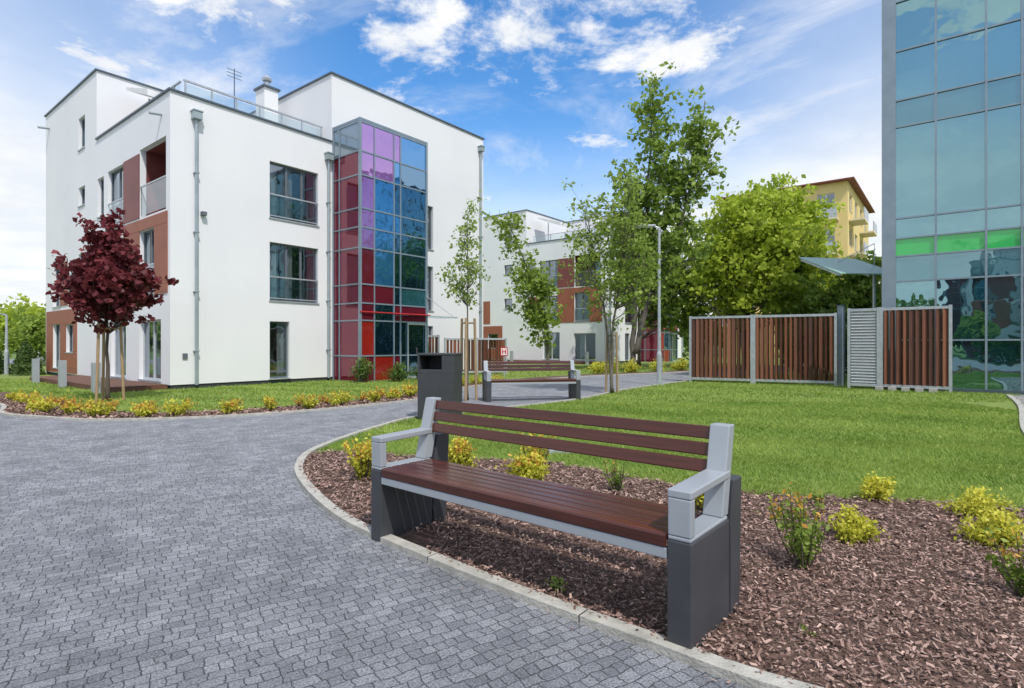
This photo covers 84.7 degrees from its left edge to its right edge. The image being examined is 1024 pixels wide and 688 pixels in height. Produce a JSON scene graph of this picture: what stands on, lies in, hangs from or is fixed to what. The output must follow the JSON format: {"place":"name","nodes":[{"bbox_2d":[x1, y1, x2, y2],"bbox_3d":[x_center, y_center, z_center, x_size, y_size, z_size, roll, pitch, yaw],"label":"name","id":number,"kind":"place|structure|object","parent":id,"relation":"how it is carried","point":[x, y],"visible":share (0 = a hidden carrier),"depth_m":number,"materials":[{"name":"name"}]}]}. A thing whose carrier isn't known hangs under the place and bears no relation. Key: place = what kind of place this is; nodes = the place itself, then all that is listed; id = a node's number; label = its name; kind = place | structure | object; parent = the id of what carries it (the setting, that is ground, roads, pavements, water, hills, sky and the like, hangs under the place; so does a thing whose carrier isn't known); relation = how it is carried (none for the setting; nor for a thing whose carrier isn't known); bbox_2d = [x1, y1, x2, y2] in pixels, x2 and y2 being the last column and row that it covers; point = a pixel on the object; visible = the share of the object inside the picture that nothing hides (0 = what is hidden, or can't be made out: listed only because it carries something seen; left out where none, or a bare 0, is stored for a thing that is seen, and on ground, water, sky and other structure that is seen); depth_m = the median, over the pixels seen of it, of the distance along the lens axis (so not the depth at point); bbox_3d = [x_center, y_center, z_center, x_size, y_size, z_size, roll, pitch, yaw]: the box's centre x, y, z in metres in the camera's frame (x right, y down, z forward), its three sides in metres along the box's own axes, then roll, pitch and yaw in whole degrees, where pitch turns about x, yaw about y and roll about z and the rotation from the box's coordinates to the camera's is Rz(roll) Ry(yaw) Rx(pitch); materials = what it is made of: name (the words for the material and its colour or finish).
{"place":"outdoors","nodes":[
{"label":"outdoors","id":0,"kind":"place"},
{"bbox_2d":[2,347,722,358],"bbox_3d":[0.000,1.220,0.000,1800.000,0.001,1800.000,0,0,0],"label":"ground","id":1,"kind":"structure","parent":0,"point":[15,353],"depth_m":72.13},
{"bbox_2d":[2,303,722,348],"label":"distant tree belt","id":2,"kind":"object","parent":1,"relation":"on","point":[685,342],"visible":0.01,"depth_m":96.36,"materials":[{"name":"green plant"}]},
{"bbox_2d":[719,176,876,357],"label":"ochre apartment block","id":3,"kind":"structure","parent":1,"relation":"on","point":[854,231],"depth_m":46.21,"materials":[{"name":"paint"}]},
{"bbox_2d":[817,193,865,251],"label":"window frames","id":4,"kind":"structure","parent":3,"relation":"in","point":[829,193],"depth_m":46.43,"materials":[{"name":"metal"}]},
{"bbox_2d":[849,197,860,252],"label":"window glass","id":5,"kind":"structure","parent":3,"relation":"in","point":[849,197],"depth_m":49.50,"materials":[{"name":"glass"}]},
{"bbox_2d":[0,353,774,411],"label":"lawn","id":6,"kind":"structure","parent":0,"point":[645,364],"depth_m":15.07,"materials":[{"name":"plant"}]},
{"bbox_2d":[0,313,9,374],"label":"street lamp","id":7,"kind":"object","parent":6,"relation":"on","point":[6,360],"visible":1,"depth_m":21.96,"materials":[{"name":"metal"}]},
{"bbox_2d":[0,350,9,374],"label":"thuja conifer","id":8,"kind":"object","parent":6,"relation":"on","point":[1,364],"visible":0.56,"depth_m":22.22,"materials":[{"name":"green plant"}]},
{"bbox_2d":[9,340,28,373],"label":"thuja conifer","id":9,"kind":"object","parent":6,"relation":"on","point":[22,346],"visible":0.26,"depth_m":22.33,"materials":[{"name":"green plant"}]},
{"bbox_2d":[0,293,45,355],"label":"garden tree","id":10,"kind":"object","parent":6,"relation":"on","point":[33,310],"visible":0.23,"depth_m":32.26,"materials":[{"name":"green plant"}]},
{"bbox_2d":[0,305,45,363],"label":"garden tree","id":11,"kind":"object","parent":6,"relation":"on","point":[31,329],"visible":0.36,"depth_m":30.11,"materials":[{"name":"green plant"}]},
{"bbox_2d":[9,344,46,375],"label":"thuja conifer","id":12,"kind":"object","parent":6,"relation":"on","point":[26,356],"visible":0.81,"depth_m":21.42,"materials":[{"name":"green plant"}]},
{"bbox_2d":[30,359,166,392],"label":"terrace deck","id":13,"kind":"structure","parent":6,"relation":"on","point":[62,379],"depth_m":15.33,"materials":[{"name":"brown wood"}]},
{"bbox_2d":[95,323,124,402],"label":"tree stakes","id":14,"kind":"object","parent":6,"relation":"on","point":[103,365],"visible":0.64,"depth_m":11.78,"materials":[{"name":"brown wood"}]},
{"bbox_2d":[45,207,178,401],"bbox_3d":[-8.447,-0.827,11.789,2.225,4.059,1.988,0,0,17],"label":"red maple tree","id":15,"kind":"object","parent":6,"relation":"on","point":[105,281],"visible":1,"depth_m":11.44,"materials":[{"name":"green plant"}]},
{"bbox_2d":[46,71,482,388],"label":"walls","id":16,"kind":"structure","parent":6,"relation":"on","point":[239,230],"depth_m":17.34,"materials":[{"name":"white paint"}]},
{"bbox_2d":[46,118,433,381],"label":"frames and cladding","id":17,"kind":"structure","parent":16,"relation":"attached to","point":[130,168],"depth_m":17.28,"materials":[{"name":"metal"}]},
{"bbox_2d":[59,141,428,377],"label":"interiors","id":18,"kind":"object","parent":16,"relation":"on","point":[155,170],"visible":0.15,"depth_m":17.62,"materials":[{"name":"glass"}]},
{"bbox_2d":[37,68,484,384],"bbox_3d":[-9.807,-4.260,23.098,12.170,10.720,12.856,0,0,38],"label":"roof edge and pipes","id":19,"kind":"object","parent":16,"relation":"attached to","point":[267,100],"visible":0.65,"depth_m":18.30,"materials":[{"name":"metal"}]},
{"bbox_2d":[348,357,375,382],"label":"green bush","id":20,"kind":"object","parent":6,"relation":"on","point":[362,369],"visible":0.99,"depth_m":17.24,"materials":[{"name":"green plant"}]},
{"bbox_2d":[332,117,455,381],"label":"glass stair tower","id":21,"kind":"structure","parent":6,"relation":"on","point":[380,315],"depth_m":18.41,"materials":[{"name":"glass"}]},
{"bbox_2d":[382,361,411,381],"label":"green bush","id":22,"kind":"object","parent":6,"relation":"on","point":[398,373],"visible":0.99,"depth_m":17.71,"materials":[{"name":"green plant"}]},
{"bbox_2d":[0,365,803,420],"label":"path kerb","id":23,"kind":"structure","parent":6,"relation":"on","point":[2,411],"depth_m":9.29,"materials":[{"name":"concrete"}]},
{"bbox_2d":[0,364,803,417],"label":"mulch bed","id":24,"kind":"object","parent":6,"relation":"on","point":[56,415],"visible":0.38,"depth_m":10.51,"materials":[{"name":"brown wood"}]},
{"bbox_2d":[5,389,22,399],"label":"golden spirea shrub","id":25,"kind":"object","parent":24,"relation":"on","point":[12,395],"visible":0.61,"depth_m":11.93,"materials":[{"name":"yellow plant"}]},
{"bbox_2d":[13,392,28,402],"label":"golden spirea shrub","id":26,"kind":"object","parent":24,"relation":"on","point":[20,395],"visible":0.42,"depth_m":11.31,"materials":[{"name":"yellow plant"}]},
{"bbox_2d":[19,390,47,404],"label":"golden spirea shrub","id":27,"kind":"object","parent":24,"relation":"on","point":[27,398],"visible":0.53,"depth_m":10.87,"materials":[{"name":"yellow plant"}]},
{"bbox_2d":[26,397,44,409],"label":"golden spirea shrub","id":28,"kind":"object","parent":24,"relation":"on","point":[30,404],"visible":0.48,"depth_m":10.16,"materials":[{"name":"yellow plant"}]},
{"bbox_2d":[25,394,60,412],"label":"golden spirea shrub","id":29,"kind":"object","parent":24,"relation":"on","point":[41,406],"visible":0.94,"depth_m":9.66,"materials":[{"name":"yellow plant"}]},
{"bbox_2d":[57,399,81,413],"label":"golden spirea shrub","id":30,"kind":"object","parent":24,"relation":"on","point":[69,406],"visible":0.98,"depth_m":9.50,"materials":[{"name":"yellow plant"}]},
{"bbox_2d":[71,398,95,410],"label":"orange flower clump","id":31,"kind":"object","parent":24,"relation":"on","point":[81,404],"visible":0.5,"depth_m":9.93,"materials":[{"name":"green plant"}]},
{"bbox_2d":[78,395,115,415],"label":"golden spirea shrub","id":32,"kind":"object","parent":24,"relation":"on","point":[92,409],"visible":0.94,"depth_m":9.18,"materials":[{"name":"yellow plant"}]},
{"bbox_2d":[107,398,122,411],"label":"orange flower clump","id":33,"kind":"object","parent":24,"relation":"on","point":[115,404],"visible":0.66,"depth_m":9.81,"materials":[{"name":"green plant"}]},
{"bbox_2d":[130,400,158,417],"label":"golden spirea shrub","id":34,"kind":"object","parent":24,"relation":"on","point":[142,411],"visible":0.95,"depth_m":9.06,"materials":[{"name":"yellow plant"}]},
{"bbox_2d":[162,398,197,416],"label":"golden spirea shrub","id":35,"kind":"object","parent":24,"relation":"on","point":[175,409],"visible":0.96,"depth_m":9.28,"materials":[{"name":"yellow plant"}]},
{"bbox_2d":[0,394,417,418],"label":"bark mulch","id":36,"kind":"object","parent":24,"relation":"on","point":[21,404],"visible":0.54,"depth_m":9.83,"materials":[{"name":"brown wood"}]},
{"bbox_2d":[216,398,243,413],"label":"golden spirea shrub","id":37,"kind":"object","parent":24,"relation":"on","point":[231,407],"visible":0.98,"depth_m":9.56,"materials":[{"name":"yellow plant"}]},
{"bbox_2d":[263,396,277,409],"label":"golden spirea shrub","id":38,"kind":"object","parent":24,"relation":"on","point":[270,403],"visible":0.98,"depth_m":10.04,"materials":[{"name":"yellow plant"}]},
{"bbox_2d":[296,393,318,408],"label":"golden spirea shrub","id":39,"kind":"object","parent":24,"relation":"on","point":[311,403],"visible":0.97,"depth_m":10.25,"materials":[{"name":"yellow plant"}]},
{"bbox_2d":[316,392,335,402],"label":"orange flower clump","id":40,"kind":"object","parent":24,"relation":"on","point":[323,398],"visible":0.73,"depth_m":11.26,"materials":[{"name":"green plant"}]},
{"bbox_2d":[324,388,354,404],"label":"golden spirea shrub","id":41,"kind":"object","parent":24,"relation":"on","point":[341,398],"visible":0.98,"depth_m":10.91,"materials":[{"name":"yellow plant"}]},
{"bbox_2d":[352,391,368,400],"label":"orange flower clump","id":42,"kind":"object","parent":24,"relation":"on","point":[363,397],"visible":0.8,"depth_m":11.78,"materials":[{"name":"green plant"}]},
{"bbox_2d":[366,389,384,401],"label":"golden spirea shrub","id":43,"kind":"object","parent":24,"relation":"on","point":[375,396],"visible":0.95,"depth_m":11.39,"materials":[{"name":"yellow plant"}]},
{"bbox_2d":[385,386,404,398],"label":"golden spirea shrub","id":44,"kind":"object","parent":24,"relation":"on","point":[395,393],"visible":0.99,"depth_m":12.09,"materials":[{"name":"yellow plant"}]},
{"bbox_2d":[401,383,417,396],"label":"golden spirea shrub","id":45,"kind":"object","parent":24,"relation":"on","point":[410,392],"visible":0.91,"depth_m":12.56,"materials":[{"name":"yellow plant"}]},
{"bbox_2d":[585,358,608,373],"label":"golden spirea shrub","id":46,"kind":"object","parent":24,"relation":"on","point":[595,367],"visible":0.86,"depth_m":22.53,"materials":[{"name":"yellow plant"}]},
{"bbox_2d":[622,358,641,372],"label":"golden spirea shrub","id":47,"kind":"object","parent":24,"relation":"on","point":[630,364],"visible":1,"depth_m":23.49,"materials":[{"name":"yellow plant"}]},
{"bbox_2d":[648,359,666,371],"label":"golden spirea shrub","id":48,"kind":"object","parent":24,"relation":"on","point":[654,368],"visible":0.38,"depth_m":24.30,"materials":[{"name":"yellow plant"}]},
{"bbox_2d":[670,356,688,370],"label":"golden spirea shrub","id":49,"kind":"object","parent":24,"relation":"on","point":[679,365],"visible":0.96,"depth_m":25.33,"materials":[{"name":"yellow plant"}]},
{"bbox_2d":[673,172,828,328],"bbox_3d":[11.240,-3.580,27.049,7.040,9.581,6.658,0,0,40],"label":"lime green tree","id":50,"kind":"object","parent":24,"relation":"on","point":[742,270],"visible":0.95,"depth_m":25.97,"materials":[{"name":"green plant"}]},
{"bbox_2d":[428,335,439,352],"bbox_3d":[-3.050,0.425,20.900,0.848,1.550,0.118,0,0,-45],"label":"wooden louvre fence","id":51,"kind":"object","parent":6,"relation":"on","point":[437,343],"visible":0.23,"depth_m":21.04,"materials":[{"name":"wood"}]},
{"bbox_2d":[444,337,506,374],"bbox_3d":[-1.400,0.475,21.900,2.530,1.450,0.113,0,0,-18],"label":"wooden louvre fence","id":52,"kind":"object","parent":6,"relation":"on","point":[502,342],"visible":0.57,"depth_m":21.93,"materials":[{"name":"wood"}]},
{"bbox_2d":[500,347,507,377],"bbox_3d":[-0.280,0.660,19.889,0.260,1.080,0.062,0,0,0],"label":"hydrant sign","id":53,"kind":"object","parent":6,"relation":"on","point":[504,351],"visible":0.89,"depth_m":19.87,"materials":[{"name":"metal"}]},
{"bbox_2d":[484,211,566,367],"bbox_3d":[0.528,-2.333,24.811,3.819,7.078,2.802,0,0,0],"label":"young tree","id":54,"kind":"object","parent":6,"relation":"on","point":[535,313],"visible":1,"depth_m":24.75,"materials":[{"name":"green plant"}]},
{"bbox_2d":[494,351,601,364],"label":"terrace deck","id":55,"kind":"structure","parent":6,"relation":"on","point":[586,361],"depth_m":34.02,"materials":[{"name":"brown wood"}]},
{"bbox_2d":[483,210,681,362],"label":"walls","id":56,"kind":"structure","parent":6,"relation":"on","point":[494,293],"depth_m":37.77,"materials":[{"name":"white paint"}]},
{"bbox_2d":[483,237,630,360],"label":"frames and cladding","id":57,"kind":"structure","parent":56,"relation":"attached to","point":[567,299],"depth_m":35.48,"materials":[{"name":"wood"}]},
{"bbox_2d":[490,231,632,358],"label":"interiors","id":58,"kind":"object","parent":56,"relation":"on","point":[580,345],"visible":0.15,"depth_m":36.10,"materials":[{"name":"fabric"}]},
{"bbox_2d":[483,206,683,357],"bbox_3d":[4.693,-4.260,42.198,12.170,10.720,12.856,0,0,38],"label":"roof edge and pipes","id":59,"kind":"object","parent":56,"relation":"attached to","point":[565,225],"visible":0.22,"depth_m":37.51,"materials":[{"name":"metal"}]},
{"bbox_2d":[597,239,697,365],"bbox_3d":[7.534,-2.502,30.995,5.714,7.416,4.430,0,0,0],"label":"birch tree","id":60,"kind":"object","parent":6,"relation":"on","point":[653,309],"visible":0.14,"depth_m":30.74,"materials":[{"name":"green plant"}]},
{"bbox_2d":[641,242,678,361],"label":"glass stair tower","id":61,"kind":"structure","parent":6,"relation":"on","point":[669,347],"depth_m":37.42,"materials":[{"name":"glass"}]},
{"bbox_2d":[593,61,740,371],"bbox_3d":[6.530,-5.140,24.116,6.116,12.733,4.062,0,0,0],"label":"tall tree","id":62,"kind":"object","parent":6,"relation":"on","point":[675,178],"visible":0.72,"depth_m":23.65,"materials":[{"name":"green plant"}]},
{"bbox_2d":[661,241,722,361],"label":"birch tree","id":63,"kind":"object","parent":6,"relation":"on","point":[682,324],"visible":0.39,"depth_m":29.46,"materials":[{"name":"green plant"}]},
{"bbox_2d":[0,0,881,344],"label":"sky","id":64,"kind":"structure","parent":0,"point":[546,84],"materials":[{"name":"blue"}]},
{"bbox_2d":[0,359,1023,687],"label":"paved path","id":65,"kind":"structure","parent":0,"point":[186,553],"depth_m":2.79,"materials":[{"name":"stone"}]},
{"bbox_2d":[435,190,490,399],"bbox_3d":[-1.034,-1.030,11.994,1.187,4.463,1.251,0,0,0],"label":"sapling tree","id":66,"kind":"object","parent":65,"relation":"on","point":[459,285],"visible":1,"depth_m":11.92,"materials":[{"name":"green plant"}]},
{"bbox_2d":[460,318,477,400],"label":"tree stakes","id":67,"kind":"object","parent":65,"relation":"on","point":[475,358],"visible":0.88,"depth_m":12.04,"materials":[{"name":"brown wood"}]},
{"bbox_2d":[482,360,580,401],"bbox_3d":[0.415,0.780,12.033,2.042,0.840,0.564,0,0,-12],"label":"park bench","id":68,"kind":"object","parent":65,"relation":"on","point":[574,385],"visible":1,"depth_m":12.01,"materials":[{"name":"metal"}]},
{"bbox_2d":[748,172,845,367],"bbox_3d":[14.101,-3.667,28.807,5.345,9.768,5.506,0,0,44],"label":"lime green tree","id":69,"kind":"object","parent":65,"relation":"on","point":[819,246],"visible":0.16,"depth_m":27.40,"materials":[{"name":"green plant"}]},
{"bbox_2d":[1006,394,1023,432],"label":"path kerb","id":70,"kind":"structure","parent":65,"relation":"on","point":[1019,404],"depth_m":9.95,"materials":[{"name":"concrete"}]},
{"bbox_2d":[315,369,1023,616],"bbox_3d":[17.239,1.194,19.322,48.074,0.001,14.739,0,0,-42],"label":"lawn","id":71,"kind":"structure","parent":0,"point":[1007,404],"depth_m":7.25,"materials":[{"name":"plant"}]},
{"bbox_2d":[417,353,462,418],"bbox_3d":[-1.150,0.672,9.008,0.612,1.055,0.462,0,0,12],"label":"litter bin","id":72,"kind":"object","parent":71,"relation":"on","point":[439,375],"visible":0.82,"depth_m":8.81,"materials":[{"name":"metal"}]},
{"bbox_2d":[294,369,823,687],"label":"path kerb","id":73,"kind":"structure","parent":71,"relation":"on","point":[731,670],"depth_m":2.51,"materials":[{"name":"concrete"}]},
{"bbox_2d":[637,224,662,383],"bbox_3d":[4.040,-1.135,16.400,0.720,4.670,0.200,0,0,0],"label":"street lamp","id":74,"kind":"object","parent":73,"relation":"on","point":[659,366],"visible":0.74,"depth_m":16.36,"materials":[{"name":"metal"}]},
{"bbox_2d":[556,168,667,392],"bbox_3d":[2.444,-1.536,13.632,2.784,5.478,1.927,0,0,17],"label":"young tree","id":75,"kind":"object","parent":71,"relation":"on","point":[625,276],"visible":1,"depth_m":13.46,"materials":[{"name":"green plant"}]},
{"bbox_2d":[605,332,618,392],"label":"tree stakes","id":76,"kind":"object","parent":71,"relation":"on","point":[606,361],"visible":0.86,"depth_m":13.65,"materials":[{"name":"brown wood"}]},
{"bbox_2d":[298,449,1023,687],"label":"bark mulch","id":77,"kind":"object","parent":71,"relation":"on","point":[828,677],"visible":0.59,"depth_m":2.80,"materials":[{"name":"brown wood"}]},
{"bbox_2d":[341,434,371,480],"bbox_3d":[-1.322,1.009,4.931,0.314,0.390,0.397,0,0,-29],"label":"golden spirea shrub","id":78,"kind":"object","parent":77,"relation":"on","point":[361,463],"visible":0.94,"depth_m":4.88,"materials":[{"name":"yellow plant"}]},
{"bbox_2d":[448,435,478,466],"bbox_3d":[-0.490,1.023,5.313,0.366,0.370,0.294,0,0,-26],"label":"golden spirea shrub","id":79,"kind":"object","parent":77,"relation":"on","point":[461,455],"visible":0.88,"depth_m":5.27,"materials":[{"name":"yellow plant"}]},
{"bbox_2d":[494,450,553,480],"bbox_3d":[0.148,1.052,4.830,0.461,0.325,0.445,0,0,44],"label":"golden spirea shrub","id":80,"kind":"object","parent":77,"relation":"on","point":[532,468],"visible":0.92,"depth_m":4.78,"materials":[{"name":"yellow plant"}]},
{"bbox_2d":[516,432,556,464],"bbox_3d":[0.205,0.985,5.145,0.364,0.437,0.328,0,0,42],"label":"golden spirea shrub","id":81,"kind":"object","parent":77,"relation":"on","point":[536,449],"visible":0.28,"depth_m":5.14,"materials":[{"name":"yellow plant"}]},
{"bbox_2d":[371,397,740,648],"bbox_3d":[0.088,0.780,3.007,2.042,0.840,0.564,0,0,40],"label":"park bench","id":82,"kind":"object","parent":77,"relation":"on","point":[700,551],"visible":0.98,"depth_m":2.67,"materials":[{"name":"wood"}]},
{"bbox_2d":[546,576,568,593],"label":"green perennial plant","id":83,"kind":"object","parent":77,"relation":"on","point":[557,582],"visible":0.88,"depth_m":2.71,"materials":[{"name":"green plant"}]},
{"bbox_2d":[601,457,626,492],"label":"green perennial plant","id":84,"kind":"object","parent":77,"relation":"on","point":[617,480],"visible":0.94,"depth_m":4.50,"materials":[{"name":"green plant"}]},
{"bbox_2d":[695,493,703,510],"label":"golden spirea shrub","id":85,"kind":"object","parent":77,"relation":"on","point":[700,501],"visible":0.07,"depth_m":3.93,"materials":[{"name":"yellow plant"}]},
{"bbox_2d":[763,481,829,569],"bbox_3d":[1.504,0.974,2.994,0.294,0.459,0.332,0,0,-27],"label":"green perennial plant","id":86,"kind":"object","parent":77,"relation":"on","point":[804,543],"visible":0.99,"depth_m":2.99,"materials":[{"name":"green plant"}]},
{"bbox_2d":[800,623,816,636],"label":"weed","id":87,"kind":"object","parent":77,"relation":"on","point":[806,629],"visible":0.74,"depth_m":2.31,"materials":[{"name":"green plant"}]},
{"bbox_2d":[807,489,825,502],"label":"green perennial plant","id":88,"kind":"object","parent":77,"relation":"on","point":[814,496],"visible":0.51,"depth_m":4.21,"materials":[{"name":"green plant"}]},
{"bbox_2d":[828,502,889,545],"bbox_3d":[2.074,1.090,3.393,0.351,0.235,0.296,0,0,0],"label":"golden spirea shrub","id":89,"kind":"object","parent":77,"relation":"on","point":[851,527],"visible":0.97,"depth_m":3.36,"materials":[{"name":"yellow plant"}]},
{"bbox_2d":[857,471,897,503],"bbox_3d":[2.777,1.090,4.268,0.244,0.239,0.308,0,0,40],"label":"golden spirea shrub","id":90,"kind":"object","parent":77,"relation":"on","point":[874,488],"visible":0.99,"depth_m":4.25,"materials":[{"name":"yellow plant"}]},
{"bbox_2d":[935,485,1023,522],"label":"golden spirea shrub","id":91,"kind":"object","parent":77,"relation":"on","point":[973,500],"visible":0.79,"depth_m":3.86,"materials":[{"name":"yellow plant"}]},
{"bbox_2d":[951,502,1023,549],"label":"golden spirea shrub","id":92,"kind":"object","parent":77,"relation":"on","point":[1001,520],"visible":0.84,"depth_m":3.29,"materials":[{"name":"yellow plant"}]},
{"bbox_2d":[983,522,1023,596],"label":"green perennial plant","id":93,"kind":"object","parent":77,"relation":"on","point":[1015,573],"visible":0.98,"depth_m":2.67,"materials":[{"name":"green plant"}]},
{"bbox_2d":[689,313,836,385],"bbox_3d":[7.395,0.160,16.825,4.050,2.080,0.118,0,0,29],"label":"wooden louvre fence","id":94,"kind":"object","parent":71,"relation":"on","point":[705,346],"visible":0.97,"depth_m":16.77,"materials":[{"name":"wood"}]},
{"bbox_2d":[774,307,846,374],"bbox_3d":[14.179,-0.104,20.487,9.084,2.579,2.621,0,0,0],"label":"hedge","id":95,"kind":"object","parent":71,"relation":"on","point":[825,310],"visible":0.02,"depth_m":20.41,"materials":[{"name":"green plant"}]},
{"bbox_2d":[774,248,881,345],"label":"garden tree","id":96,"kind":"object","parent":71,"relation":"on","point":[853,291],"visible":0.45,"depth_m":25.27,"materials":[{"name":"green plant"}]},
{"bbox_2d":[836,305,845,385],"bbox_3d":[9.380,0.045,16.000,0.180,2.310,0.180,0,0,-29],"label":"gate post","id":97,"kind":"object","parent":71,"relation":"on","point":[840,345],"visible":0.86,"depth_m":15.95,"materials":[{"name":"grey metal"}]},
{"bbox_2d":[847,305,951,392],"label":"wooden louvre gate","id":98,"kind":"structure","parent":71,"relation":"on","point":[865,345],"depth_m":14.42,"materials":[{"name":"wood"}]},
{"bbox_2d":[875,386,936,392],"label":"concrete footings","id":99,"kind":"object","parent":71,"relation":"on","point":[931,390],"visible":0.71,"depth_m":14.12,"materials":[{"name":"grey concrete"}]},
{"bbox_2d":[882,0,1023,394],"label":"glass office building","id":100,"kind":"structure","parent":71,"relation":"on","point":[953,153],"depth_m":14.00,"materials":[{"name":"blue glass"}]},
{"bbox_2d":[799,243,881,307],"bbox_3d":[10.075,-0.931,16.840,2.000,4.262,1.700,0,0,-10],"label":"glass canopy","id":101,"kind":"object","parent":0,"point":[838,266],"visible":0.78,"depth_m":16.89,"materials":[{"name":"glass"}]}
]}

